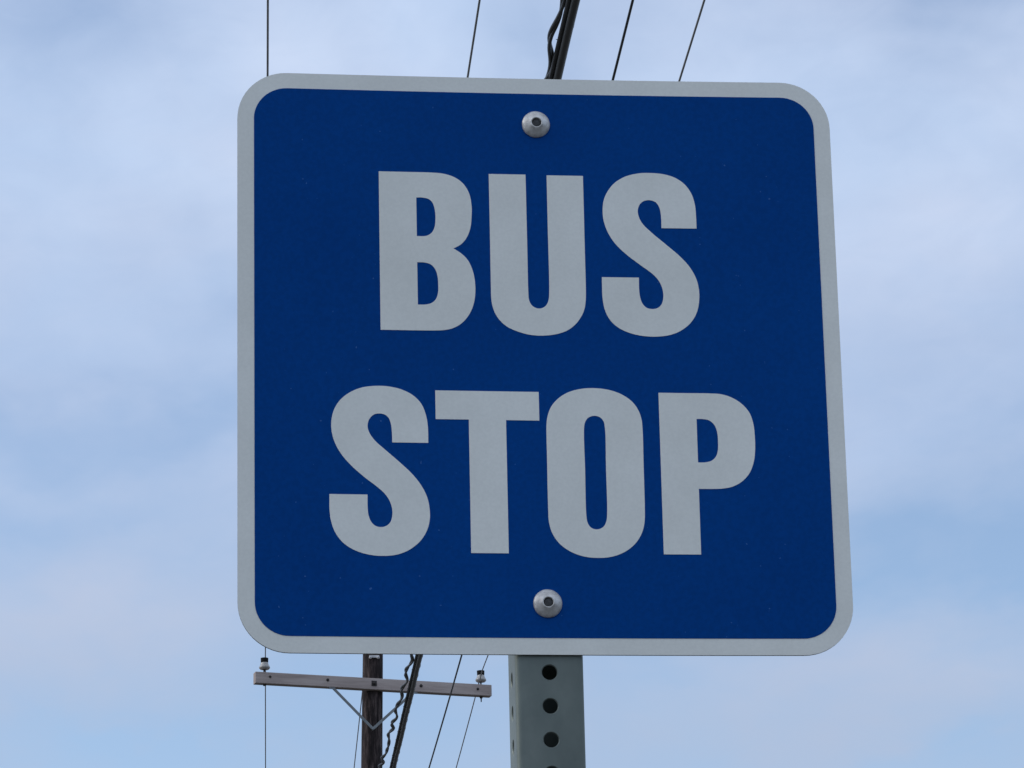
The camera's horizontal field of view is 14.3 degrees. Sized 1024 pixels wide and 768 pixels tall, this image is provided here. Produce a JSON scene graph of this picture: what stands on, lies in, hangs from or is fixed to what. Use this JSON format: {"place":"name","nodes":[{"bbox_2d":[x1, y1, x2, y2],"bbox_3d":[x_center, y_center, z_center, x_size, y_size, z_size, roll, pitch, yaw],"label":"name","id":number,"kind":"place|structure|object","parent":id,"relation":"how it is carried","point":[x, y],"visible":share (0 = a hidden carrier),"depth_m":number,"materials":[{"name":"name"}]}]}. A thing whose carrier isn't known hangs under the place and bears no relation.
{"place":"outdoors","nodes":[
{"label":"outdoors","id":0,"kind":"place"},
{"bbox_2d":[0,0,1023,767],"label":"sky","id":1,"kind":"structure","parent":0,"point":[125,642],"materials":[{"name":"blue"}]},
{"label":"ground","id":2,"kind":"structure","parent":0,"visible":0},
{"bbox_2d":[253,654,491,767],"bbox_3d":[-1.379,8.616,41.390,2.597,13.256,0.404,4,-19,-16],"label":"utility pole","id":3,"kind":"object","parent":2,"relation":"on","point":[372,684],"visible":0.77,"depth_m":42.97,"materials":[{"name":"brown wood"}]},
{"bbox_2d":[265,0,268,767],"bbox_3d":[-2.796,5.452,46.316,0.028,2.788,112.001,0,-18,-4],"label":"power wire","id":4,"kind":"object","parent":3,"relation":"attached to","point":[267,75],"visible":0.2,"depth_m":21.52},
{"bbox_2d":[354,0,480,767],"bbox_3d":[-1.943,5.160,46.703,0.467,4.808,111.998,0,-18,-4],"label":"power wire","id":5,"kind":"object","parent":3,"relation":"attached to","point":[474,33],"visible":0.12,"depth_m":21.61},
{"bbox_2d":[378,0,565,767],"bbox_3d":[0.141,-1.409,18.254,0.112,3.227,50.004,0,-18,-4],"label":"twisted drop cable","id":6,"kind":"object","parent":3,"relation":"attached to","point":[553,29],"visible":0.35,"depth_m":18.32,"materials":[{"name":"black rubber"}]},
{"bbox_2d":[389,0,579,767],"bbox_3d":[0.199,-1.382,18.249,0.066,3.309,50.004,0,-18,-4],"label":"telephone cable","id":7,"kind":"object","parent":3,"relation":"attached to","point":[563,39],"visible":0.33,"depth_m":18.16,"materials":[{"name":"rubber"}]},
{"bbox_2d":[428,0,633,767],"bbox_3d":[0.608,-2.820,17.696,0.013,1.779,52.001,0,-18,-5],"label":"telephone wire","id":8,"kind":"object","parent":3,"relation":"attached to","point":[622,40],"visible":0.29,"depth_m":19.20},
{"bbox_2d":[456,0,704,767],"bbox_3d":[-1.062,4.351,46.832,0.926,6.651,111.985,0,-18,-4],"label":"power wire","id":9,"kind":"object","parent":3,"relation":"attached to","point":[692,38],"visible":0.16,"depth_m":22.07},
{"bbox_2d":[237,73,852,767],"bbox_3d":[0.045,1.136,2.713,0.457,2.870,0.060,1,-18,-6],"label":"bus stop sign","id":10,"kind":"object","parent":2,"relation":"on","point":[539,381],"visible":1,"depth_m":3.06,"materials":[{"name":"metal"}]}
]}

